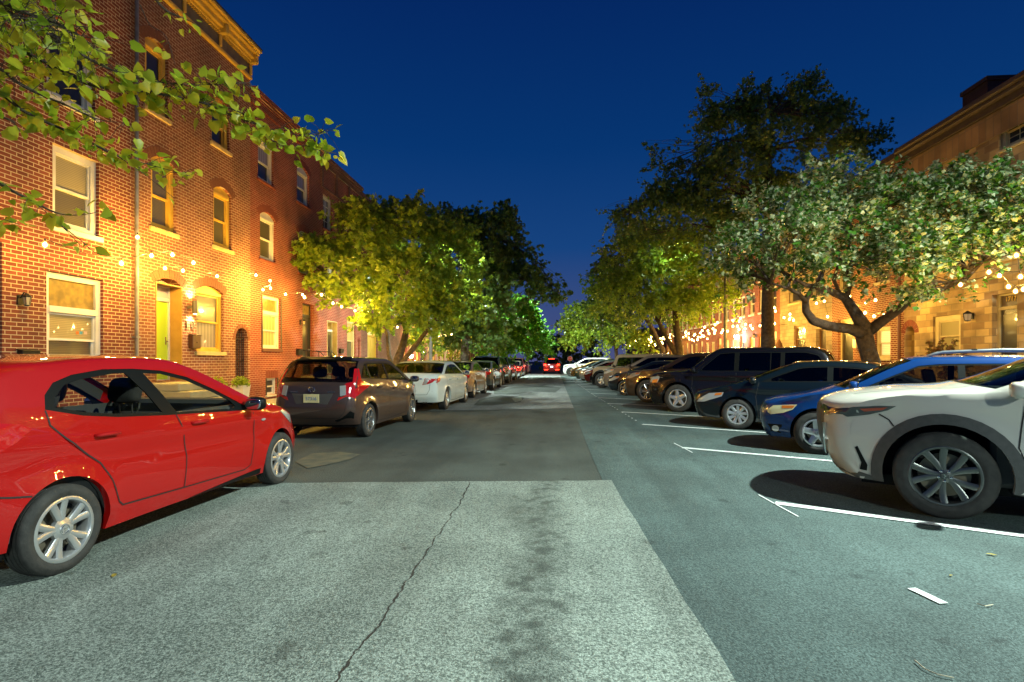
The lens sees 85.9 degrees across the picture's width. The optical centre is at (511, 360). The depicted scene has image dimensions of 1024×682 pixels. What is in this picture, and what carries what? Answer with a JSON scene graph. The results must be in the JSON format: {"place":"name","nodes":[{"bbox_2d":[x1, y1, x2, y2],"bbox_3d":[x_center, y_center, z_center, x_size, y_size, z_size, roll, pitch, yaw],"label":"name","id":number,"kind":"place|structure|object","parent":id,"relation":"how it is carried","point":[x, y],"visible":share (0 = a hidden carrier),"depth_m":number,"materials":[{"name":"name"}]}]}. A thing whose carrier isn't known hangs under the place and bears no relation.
{"place":"outdoors","nodes":[
{"label":"outdoors","id":0,"kind":"place"},
{"bbox_2d":[0,0,140,406],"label":"row house","id":1,"kind":"structure","parent":0,"point":[80,302],"depth_m":11.26,"materials":[{"name":"brick"}]},
{"bbox_2d":[17,292,31,305],"bbox_3d":[-8.854,-1.119,10.001,0.226,0.260,0.124,0,0,4],"label":"wall lantern","id":2,"kind":"object","parent":1,"relation":"attached to","point":[25,299],"depth_m":9.97,"materials":[{"name":"black metal"}]},
{"bbox_2d":[16,349,40,353],"bbox_3d":[-8.893,-0.091,10.137,0.157,0.254,0.380,0,0,4],"label":"mailbox","id":3,"kind":"object","parent":1,"relation":"attached to","point":[28,351],"visible":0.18,"depth_m":10.08,"materials":[{"name":"black metal"}]},
{"bbox_2d":[44,13,99,122],"bbox_3d":[-8.945,-5.897,11.115,0.232,1.676,1.259,0,0,4],"label":"window","id":4,"kind":"structure","parent":1,"relation":"in","point":[74,94],"depth_m":11.26,"materials":[{"name":"glass"}]},
{"bbox_2d":[46,271,99,353],"bbox_3d":[-8.937,-0.750,11.225,0.232,1.973,1.480,0,0,4],"label":"window","id":5,"kind":"structure","parent":1,"relation":"in","point":[72,302],"depth_m":11.25,"materials":[{"name":"white paint"}]},
{"bbox_2d":[49,144,103,242],"bbox_3d":[-8.936,-3.386,11.229,0.232,1.714,1.236,0,0,4],"label":"window","id":6,"kind":"structure","parent":1,"relation":"in","point":[73,175],"depth_m":11.31,"materials":[{"name":"glass"}]},
{"bbox_2d":[43,238,194,264],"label":"string lights","id":7,"kind":"object","parent":1,"relation":"attached to","point":[121,262],"visible":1,"depth_m":11.34,"materials":[{"name":"white plastic"}]},
{"bbox_2d":[131,0,262,396],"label":"row house","id":8,"kind":"structure","parent":0,"point":[204,221],"depth_m":14.86,"materials":[{"name":"brick"}]},
{"bbox_2d":[143,37,171,125],"bbox_3d":[-8.766,-6.909,13.492,0.232,1.898,0.924,0,0,4],"label":"window","id":9,"kind":"structure","parent":8,"relation":"in","point":[154,61],"depth_m":13.56,"materials":[{"name":"paint"}]},
{"bbox_2d":[157,301,167,379],"bbox_3d":[-9.004,-0.522,13.947,0.095,2.005,0.836,0,0,4],"label":"door","id":10,"kind":"structure","parent":8,"relation":"in","point":[162,307],"depth_m":14.18,"materials":[{"name":"yellow"}]},
{"bbox_2d":[149,156,179,238],"bbox_3d":[-8.747,-4.107,13.737,0.232,1.913,1.023,0,0,4],"label":"window","id":11,"kind":"structure","parent":8,"relation":"in","point":[161,204],"depth_m":13.84,"materials":[{"name":"paint"}]},
{"bbox_2d":[187,300,197,313],"bbox_3d":[-8.523,-1.428,14.675,0.235,0.354,0.175,0,0,4],"label":"wall sconce","id":12,"kind":"object","parent":8,"relation":"attached to","point":[194,307],"depth_m":14.64,"materials":[{"name":"brown metal"}]},
{"bbox_2d":[188,333,201,348],"bbox_3d":[-8.540,-0.529,14.815,0.158,0.395,0.360,0,0,4],"label":"mailbox","id":13,"kind":"object","parent":8,"relation":"attached to","point":[195,341],"visible":1,"depth_m":14.74,"materials":[{"name":"brown metal"}]},
{"bbox_2d":[136,232,256,276],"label":"string lights","id":14,"kind":"object","parent":8,"relation":"attached to","point":[137,236],"visible":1,"depth_m":13.54,"materials":[{"name":"white plastic"}]},
{"bbox_2d":[195,286,226,355],"bbox_3d":[-8.606,-1.129,15.604,0.232,1.965,1.370,0,0,4],"label":"window","id":15,"kind":"structure","parent":8,"relation":"in","point":[208,318],"depth_m":15.72,"materials":[{"name":"paint"}]},
{"bbox_2d":[210,99,232,156],"bbox_3d":[-8.570,-6.877,16.083,0.232,1.492,1.012,0,0,4],"label":"window","id":16,"kind":"structure","parent":8,"relation":"in","point":[219,140],"depth_m":16.24,"materials":[{"name":"paint"}]},
{"bbox_2d":[212,187,234,254],"bbox_3d":[-8.563,-4.150,16.180,0.232,1.886,1.022,0,0,4],"label":"window","id":17,"kind":"structure","parent":8,"relation":"in","point":[220,197],"depth_m":16.28,"materials":[{"name":"paint"}]},
{"bbox_2d":[266,398,276,404],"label":"pavement","id":18,"kind":"structure","parent":0,"point":[272,401],"depth_m":17.85,"materials":[{"name":"concrete"}]},
{"bbox_2d":[0,0,346,256],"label":"street tree","id":19,"kind":"object","parent":18,"relation":"on","point":[30,30],"visible":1,"depth_m":4.17,"materials":[{"name":"green plant"}]},
{"bbox_2d":[152,381,222,397],"bbox_3d":[-7.830,0.925,13.858,1.700,0.758,1.500,0,0,4],"label":"stoop","id":20,"kind":"object","parent":18,"relation":"on","point":[180,389],"visible":0.26,"depth_m":13.18,"materials":[{"name":"stone"}]},
{"bbox_2d":[230,376,250,396],"bbox_3d":[-7.608,0.863,15.395,0.547,0.884,0.575,0,0,-16],"label":"planter","id":21,"kind":"object","parent":18,"relation":"on","point":[243,387],"visible":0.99,"depth_m":15.32,"materials":[{"name":"white paint"}]},
{"bbox_2d":[288,188,495,364],"bbox_3d":[-4.882,-2.895,21.524,8.984,8.524,6.362,0,0,-15],"label":"street tree","id":22,"kind":"object","parent":18,"relation":"on","point":[385,260],"visible":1,"depth_m":21.03,"materials":[{"name":"green plant"}]},
{"bbox_2d":[406,325,444,359],"bbox_3d":[-4.899,-0.363,30.073,2.570,3.346,2.056,0,0,-35],"label":"shrub","id":23,"kind":"object","parent":18,"relation":"on","point":[416,336],"visible":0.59,"depth_m":29.67,"materials":[{"name":"green plant"}]},
{"bbox_2d":[433,334,461,360],"bbox_3d":[-4.218,-0.366,37.982,2.459,3.352,2.872,0,0,4],"label":"shrub","id":24,"kind":"object","parent":18,"relation":"on","point":[450,354],"visible":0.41,"depth_m":37.78,"materials":[{"name":"green plant"}]},
{"bbox_2d":[410,198,573,360],"bbox_3d":[-1.539,-4.172,32.447,9.148,10.982,7.739,0,0,21],"label":"street tree","id":25,"kind":"object","parent":18,"relation":"on","point":[501,250],"visible":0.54,"depth_m":32.08,"materials":[{"name":"green plant"}]},
{"bbox_2d":[469,293,557,363],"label":"street tree","id":26,"kind":"object","parent":18,"relation":"on","point":[538,338],"visible":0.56,"depth_m":43.98,"materials":[{"name":"green plant"}]},
{"bbox_2d":[250,86,323,398],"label":"row house","id":27,"kind":"structure","parent":0,"point":[284,199],"depth_m":19.45,"materials":[{"name":"brick"}]},
{"bbox_2d":[257,140,275,189],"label":"window","id":28,"kind":"structure","parent":27,"relation":"in","point":[264,160],"depth_m":18.74,"materials":[{"name":"glass"}]},
{"bbox_2d":[259,212,277,265],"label":"window","id":29,"kind":"structure","parent":27,"relation":"in","point":[266,222],"depth_m":18.89,"materials":[{"name":"white paint"}]},
{"bbox_2d":[265,378,276,396],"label":"window","id":30,"kind":"structure","parent":27,"relation":"in","point":[270,381],"depth_m":19.15,"materials":[{"name":"white paint"}]},
{"bbox_2d":[261,295,282,351],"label":"window","id":31,"kind":"structure","parent":27,"relation":"in","point":[270,305],"depth_m":19.13,"materials":[{"name":"glass"}]},
{"bbox_2d":[296,167,310,210],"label":"window","id":32,"kind":"structure","parent":27,"relation":"in","point":[301,175],"depth_m":21.53,"materials":[{"name":"glass"}]},
{"bbox_2d":[302,317,308,356],"bbox_3d":[-8.229,-0.605,21.815,0.095,2.271,0.854,0,0,4],"label":"door","id":33,"kind":"structure","parent":27,"relation":"in","point":[305,328],"depth_m":21.94,"materials":[{"name":"black"}]},
{"bbox_2d":[320,153,363,356],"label":"row house","id":34,"kind":"structure","parent":0,"point":[337,182],"depth_m":24.67,"materials":[{"name":"brick"}]},
{"bbox_2d":[322,195,331,232],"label":"window","id":35,"kind":"structure","parent":34,"relation":"in","point":[326,203],"depth_m":23.89,"materials":[{"name":"glass"}]},
{"bbox_2d":[347,320,353,356],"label":"window","id":36,"kind":"structure","parent":34,"relation":"in","point":[350,335],"depth_m":26.72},
{"bbox_2d":[400,246,420,360],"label":"row house","id":37,"kind":"structure","parent":0,"point":[416,356],"depth_m":36.90,"materials":[{"name":"red"}]},
{"bbox_2d":[233,366,601,482],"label":"road","id":38,"kind":"structure","parent":0,"point":[498,445],"depth_m":8.99,"materials":[{"name":"asphalt"}]},
{"bbox_2d":[295,452,358,467],"bbox_3d":[-2.761,1.442,8.052,0.775,0.001,1.329,0,0,4],"label":"dried patch","id":39,"kind":"object","parent":38,"relation":"on","point":[316,459],"visible":1,"depth_m":8.11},
{"bbox_2d":[276,347,418,436],"bbox_3d":[-3.373,0.589,11.988,2.070,1.721,4.120,0,0,7],"label":"parked car","id":40,"kind":"object","parent":38,"relation":"on","point":[363,396],"visible":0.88,"depth_m":10.24,"materials":[{"name":"brown paint"}]},
{"bbox_2d":[0,480,735,681],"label":"worn slab","id":41,"kind":"structure","parent":38,"relation":"on","point":[540,581],"depth_m":3.38,"materials":[{"name":"concrete"}]},
{"bbox_2d":[0,354,294,575],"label":"parked car","id":42,"kind":"object","parent":41,"relation":"on","point":[117,451],"visible":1,"depth_m":4.17,"materials":[{"name":"red paint"}]},
{"bbox_2d":[335,483,469,681],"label":"road crack","id":43,"kind":"object","parent":41,"relation":"on","point":[367,637],"visible":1,"depth_m":3.23,"materials":[{"name":"grey"}]},
{"bbox_2d":[416,374,573,410],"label":"worn slab","id":44,"kind":"structure","parent":38,"relation":"on","point":[559,399],"depth_m":21.01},
{"bbox_2d":[395,360,469,409],"bbox_3d":[-2.648,0.717,17.711,2.184,1.466,4.818,0,0,7],"label":"parked car","id":45,"kind":"object","parent":44,"relation":"on","point":[442,384],"visible":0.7,"depth_m":16.20,"materials":[{"name":"white paint"}]},
{"bbox_2d":[450,360,488,397],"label":"parked car","id":46,"kind":"object","parent":44,"relation":"on","point":[476,380],"visible":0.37,"depth_m":21.80,"materials":[{"name":"brown paint"}]},
{"bbox_2d":[475,360,503,389],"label":"parked car","id":47,"kind":"object","parent":44,"relation":"on","point":[493,376],"visible":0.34,"depth_m":27.35,"materials":[{"name":"grey paint"}]},
{"bbox_2d":[472,356,510,384],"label":"parked car","id":48,"kind":"object","parent":44,"relation":"on","point":[499,361],"visible":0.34,"depth_m":32.19,"materials":[{"name":"grey paint"}]},
{"bbox_2d":[474,395,524,404],"bbox_3d":[-0.414,1.438,20.290,1.627,0.001,5.216,0,0,4],"label":"road patch","id":49,"kind":"object","parent":44,"relation":"on","point":[498,400],"visible":1,"depth_m":19.89,"materials":[{"name":"asphalt"}]},
{"bbox_2d":[503,357,516,381],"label":"parked car","id":50,"kind":"object","parent":44,"relation":"on","point":[512,367],"visible":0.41,"depth_m":38.70,"materials":[{"name":"grey paint"}]},
{"bbox_2d":[511,358,527,374],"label":"parked car","id":51,"kind":"object","parent":44,"relation":"on","point":[522,360],"visible":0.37,"depth_m":54.02,"materials":[{"name":"red paint"}]},
{"bbox_2d":[493,386,560,393],"bbox_3d":[0.830,1.438,27.626,3.397,0.001,8.429,0,0,4],"label":"road patch","id":52,"kind":"object","parent":44,"relation":"on","point":[515,390],"visible":0.93,"depth_m":27.52,"materials":[{"name":"asphalt"}]},
{"bbox_2d":[542,358,561,373],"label":"moving car","id":53,"kind":"object","parent":38,"relation":"on","point":[551,365],"visible":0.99,"depth_m":59.48,"materials":[{"name":"red paint"}]},
{"bbox_2d":[560,374,1023,681],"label":"asphalt overlay","id":54,"kind":"object","parent":38,"relation":"on","point":[769,591],"visible":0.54,"depth_m":4.06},
{"bbox_2d":[570,361,597,378],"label":"parked car","id":55,"kind":"object","parent":54,"relation":"on","point":[573,370],"visible":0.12,"depth_m":43.70,"materials":[{"name":"brown paint"}]},
{"bbox_2d":[563,358,613,376],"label":"parked car","id":56,"kind":"object","parent":54,"relation":"on","point":[567,368],"visible":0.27,"depth_m":49.80,"materials":[{"name":"white paint"}]},
{"bbox_2d":[575,360,613,380],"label":"parked car","id":57,"kind":"object","parent":54,"relation":"on","point":[588,366],"visible":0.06,"depth_m":39.76,"materials":[{"name":"teal paint"}]},
{"bbox_2d":[579,361,612,382],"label":"parked car","id":58,"kind":"object","parent":54,"relation":"on","point":[581,374],"visible":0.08,"depth_m":36.52,"materials":[{"name":"grey paint"}]},
{"bbox_2d":[584,361,613,384],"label":"parked car","id":59,"kind":"object","parent":54,"relation":"on","point":[588,374],"visible":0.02,"depth_m":33.38,"materials":[{"name":"red paint"}]},
{"bbox_2d":[590,353,671,387],"bbox_3d":[6.491,0.528,29.468,4.421,1.842,2.249,0,0,34],"label":"parked car","id":60,"kind":"object","parent":54,"relation":"on","point":[620,360],"visible":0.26,"depth_m":29.03,"materials":[{"name":"brown paint"}]},
{"bbox_2d":[608,360,673,395],"bbox_3d":[6.372,0.717,22.754,4.806,1.466,2.184,0,0,34],"label":"parked car","id":61,"kind":"object","parent":54,"relation":"on","point":[616,381],"visible":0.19,"depth_m":22.87,"materials":[{"name":"black paint"}]},
{"bbox_2d":[603,355,684,390],"bbox_3d":[6.880,0.579,26.240,5.031,1.741,2.308,0,0,34],"label":"parked car","id":62,"kind":"object","parent":54,"relation":"on","point":[608,372],"visible":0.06,"depth_m":25.84,"materials":[{"name":"brown paint"}]},
{"bbox_2d":[625,352,711,402],"bbox_3d":[6.450,0.579,18.952,5.031,1.741,2.308,0,0,34],"label":"parked car","id":63,"kind":"object","parent":54,"relation":"on","point":[637,382],"visible":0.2,"depth_m":19.02,"materials":[{"name":"brown paint"}]},
{"bbox_2d":[642,424,765,432],"bbox_3d":[5.523,1.438,10.725,6.200,0.001,0.128,0,0,34],"label":"parking line","id":64,"kind":"object","parent":54,"relation":"on","point":[704,428],"visible":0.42,"depth_m":11.67,"materials":[{"name":"white paint"}]},
{"bbox_2d":[649,346,835,411],"bbox_3d":[6.404,0.533,15.473,4.817,1.833,2.351,0,0,34],"label":"parked car","id":65,"kind":"object","parent":54,"relation":"on","point":[675,391],"visible":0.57,"depth_m":14.89,"materials":[{"name":"black paint"}]},
{"bbox_2d":[683,447,831,460],"bbox_3d":[5.390,1.438,7.375,6.200,0.001,0.126,0,0,34],"label":"parking line","id":66,"kind":"object","parent":54,"relation":"on","point":[758,454],"visible":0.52,"depth_m":8.44,"materials":[{"name":"white paint"}]},
{"bbox_2d":[694,360,883,429],"bbox_3d":[6.390,0.717,11.521,4.889,1.466,2.184,0,0,34],"label":"parked car","id":67,"kind":"object","parent":54,"relation":"on","point":[736,405],"visible":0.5,"depth_m":11.29,"materials":[{"name":"black paint"}]},
{"bbox_2d":[760,348,1023,454],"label":"parked car","id":68,"kind":"object","parent":54,"relation":"on","point":[793,414],"visible":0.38,"depth_m":8.22,"materials":[{"name":"blue paint"}]},
{"bbox_2d":[775,501,1023,536],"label":"parking line","id":69,"kind":"object","parent":54,"relation":"on","point":[911,520],"visible":1,"depth_m":4.98,"materials":[{"name":"white paint"}]},
{"bbox_2d":[817,358,1023,518],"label":"parked car","id":70,"kind":"object","parent":54,"relation":"on","point":[951,449],"visible":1,"depth_m":5.11,"materials":[{"name":"grey paint"}]},
{"bbox_2d":[908,588,946,603],"bbox_3d":[2.546,1.438,3.372,0.062,0.001,0.224,0,0,-9],"label":"paint mark","id":71,"kind":"object","parent":54,"relation":"on","point":[929,596],"visible":1,"depth_m":3.37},
{"bbox_2d":[422,265,435,359],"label":"row house","id":72,"kind":"structure","parent":0,"point":[427,355],"depth_m":42.46,"materials":[{"name":"red"}]},
{"bbox_2d":[436,330,448,360],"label":"row house","id":73,"kind":"structure","parent":0,"point":[439,357],"depth_m":47.77,"materials":[{"name":"yellow"}]},
{"bbox_2d":[529,362,573,366],"bbox_3d":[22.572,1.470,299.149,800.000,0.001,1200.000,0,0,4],"label":"ground","id":74,"kind":"structure","parent":0,"point":[540,364],"depth_m":294.06,"materials":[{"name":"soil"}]},
{"bbox_2d":[361,193,399,359],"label":"row house","id":75,"kind":"structure","parent":74,"relation":"on","point":[369,347],"depth_m":30.49,"materials":[{"name":"brick"}]},
{"bbox_2d":[367,336,374,357],"bbox_3d":[-7.629,-0.183,29.635,0.095,2.227,1.600,0,0,4],"label":"door","id":76,"kind":"structure","parent":75,"relation":"in","point":[370,340],"depth_m":29.78,"materials":[{"name":"brown"}]},
{"bbox_2d":[483,293,603,369],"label":"street tree","id":77,"kind":"object","parent":74,"relation":"on","point":[577,357],"visible":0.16,"depth_m":90.20,"materials":[{"name":"green plant"}]},
{"bbox_2d":[704,272,722,352],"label":"brick house","id":78,"kind":"structure","parent":74,"relation":"on","point":[713,342],"depth_m":44.54,"materials":[{"name":"brown"}]},
{"bbox_2d":[723,252,747,346],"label":"brick house","id":79,"kind":"structure","parent":74,"relation":"on","point":[742,333],"depth_m":38.76,"materials":[{"name":"red"}]},
{"bbox_2d":[739,296,744,318],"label":"window","id":80,"kind":"structure","parent":79,"relation":"in","point":[742,298],"depth_m":38.21,"materials":[{"name":"glass"}]},
{"bbox_2d":[216,0,1023,361],"label":"sky","id":81,"kind":"structure","parent":0,"point":[548,107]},
{"bbox_2d":[626,328,666,353],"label":"distant house","id":82,"kind":"structure","parent":0,"point":[659,333],"depth_m":84.60,"materials":[{"name":"white paint"}]},
{"bbox_2d":[667,291,673,354],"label":"brick house","id":83,"kind":"structure","parent":0,"point":[669,330],"depth_m":61.32,"materials":[{"name":"brown"}]},
{"bbox_2d":[679,287,688,354],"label":"brick house","id":84,"kind":"structure","parent":0,"point":[685,344],"depth_m":54.32,"materials":[{"name":"red"}]},
{"bbox_2d":[689,279,703,353],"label":"brick house","id":85,"kind":"structure","parent":0,"point":[695,346],"depth_m":50.14,"materials":[{"name":"red"}]},
{"bbox_2d":[743,240,779,346],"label":"brick house","id":86,"kind":"structure","parent":0,"point":[754,313],"depth_m":35.15,"materials":[{"name":"red"}]},
{"bbox_2d":[748,293,754,316],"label":"window","id":87,"kind":"structure","parent":86,"relation":"in","point":[752,301],"depth_m":36.30,"materials":[{"name":"white paint"}]},
{"bbox_2d":[780,230,831,352],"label":"stone house","id":88,"kind":"structure","parent":0,"point":[799,330],"depth_m":28.94,"materials":[{"name":"brown"}]},
{"bbox_2d":[787,276,801,305],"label":"window","id":89,"kind":"structure","parent":88,"relation":"in","point":[794,299],"depth_m":30.06,"materials":[{"name":"beige"}]},
{"bbox_2d":[795,324,804,345],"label":"window","id":90,"kind":"structure","parent":88,"relation":"in","point":[799,329],"depth_m":29.39,"materials":[{"name":"brown"}]},
{"bbox_2d":[810,270,823,300],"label":"window","id":91,"kind":"structure","parent":88,"relation":"in","point":[816,292],"depth_m":27.44,"materials":[{"name":"beige"}]},
{"bbox_2d":[821,331,825,348],"bbox_3d":[15.247,-0.218,26.800,0.095,2.497,0.839,0,0,4],"label":"door","id":92,"kind":"structure","parent":88,"relation":"in","point":[823,333],"depth_m":26.96,"materials":[{"name":"brown"}]},
{"bbox_2d":[826,153,903,363],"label":"brick house","id":93,"kind":"structure","parent":0,"point":[889,339],"depth_m":22.27,"materials":[{"name":"brown"}]},
{"bbox_2d":[842,333,852,360],"bbox_3d":[15.028,-0.259,24.562,0.095,2.177,1.140,0,0,4],"label":"door","id":94,"kind":"structure","parent":93,"relation":"in","point":[847,339],"depth_m":24.68,"materials":[{"name":"brown"}]},
{"bbox_2d":[873,252,890,285],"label":"window","id":95,"kind":"structure","parent":93,"relation":"in","point":[885,267],"depth_m":21.91,"materials":[{"name":"beige"}]},
{"bbox_2d":[877,326,891,360],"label":"window","id":96,"kind":"structure","parent":93,"relation":"in","point":[883,335],"depth_m":21.89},
{"bbox_2d":[894,70,1023,357],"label":"stone house","id":97,"kind":"structure","parent":0,"point":[986,121],"depth_m":16.94,"materials":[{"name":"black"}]},
{"bbox_2d":[935,314,959,354],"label":"window","id":98,"kind":"structure","parent":97,"relation":"in","point":[948,327],"depth_m":18.34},
{"bbox_2d":[963,311,973,321],"bbox_3d":[14.179,-1.385,17.104,0.287,0.330,0.229,0,0,4],"label":"wall lantern","id":99,"kind":"object","parent":97,"relation":"attached to","point":[968,315],"depth_m":17.05,"materials":[{"name":"black metal"}]},
{"bbox_2d":[1001,309,1016,354],"bbox_3d":[14.405,-0.329,15.898,0.095,2.318,0.698,0,0,4],"label":"door","id":100,"kind":"structure","parent":97,"relation":"in","point":[1008,317],"depth_m":15.95,"materials":[{"name":"glass"}]},
{"bbox_2d":[996,123,1023,154],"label":"window","id":101,"kind":"structure","parent":97,"relation":"in","point":[1013,137],"depth_m":15.75,"materials":[{"name":"beige"}]},
{"bbox_2d":[1001,199,1023,261],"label":"window","id":102,"kind":"structure","parent":97,"relation":"in","point":[1021,254],"depth_m":15.71,"materials":[{"name":"beige"}]},
{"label":"pavement","id":103,"kind":"structure","parent":0,"visible":0},
{"bbox_2d":[555,305,650,357],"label":"street tree","id":104,"kind":"object","parent":103,"relation":"on","point":[595,340],"visible":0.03,"depth_m":82.83,"materials":[{"name":"green plant"}]},
{"bbox_2d":[551,299,659,358],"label":"street tree","id":105,"kind":"object","parent":103,"relation":"on","point":[628,338],"visible":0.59,"depth_m":52.02,"materials":[{"name":"green plant"}]},
{"bbox_2d":[564,215,694,352],"bbox_3d":[8.640,-4.806,39.835,9.600,12.259,7.271,0,0,4],"label":"street tree","id":106,"kind":"object","parent":103,"relation":"on","point":[602,319],"visible":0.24,"depth_m":39.68,"materials":[{"name":"green plant"}]},
{"bbox_2d":[581,216,754,354],"bbox_3d":[8.516,-3.466,31.473,9.865,9.562,8.158,0,0,32],"label":"street tree","id":107,"kind":"object","parent":103,"relation":"on","point":[679,260],"visible":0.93,"depth_m":30.84,"materials":[{"name":"green plant"}]},
{"bbox_2d":[695,241,726,347],"bbox_3d":[10.388,-2.703,30.413,3.006,8.025,0.347,0,0,9],"label":"street lamp","id":108,"kind":"object","parent":103,"relation":"on","point":[725,328],"visible":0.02,"depth_m":30.14,"materials":[{"name":"metal"}]},
{"bbox_2d":[596,63,898,346],"bbox_3d":[10.197,-5.719,23.735,13.022,14.066,5.570,0,0,-13],"label":"street tree","id":109,"kind":"object","parent":103,"relation":"on","point":[694,197],"visible":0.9,"depth_m":23.28,"materials":[{"name":"green plant"}]},
{"bbox_2d":[689,147,1023,363],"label":"street tree","id":110,"kind":"object","parent":103,"relation":"on","point":[879,194],"visible":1,"depth_m":13.79,"materials":[{"name":"green plant"}]},
{"bbox_2d":[959,271,1023,292],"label":"string lights","id":111,"kind":"object","parent":110,"relation":"hanging from","point":[1008,286],"visible":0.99,"depth_m":11.35,"materials":[{"name":"white glass"}]},
{"bbox_2d":[987,249,1023,278],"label":"string lights","id":112,"kind":"object","parent":110,"relation":"hanging from","point":[1019,276],"visible":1,"depth_m":10.71,"materials":[{"name":"white glass"}]},
{"bbox_2d":[915,337,967,355],"bbox_3d":[13.251,0.288,16.670,1.336,2.044,1.617,0,0,4],"label":"bush","id":113,"kind":"object","parent":103,"relation":"on","point":[937,349],"visible":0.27,"depth_m":16.75,"materials":[{"name":"green plant"}]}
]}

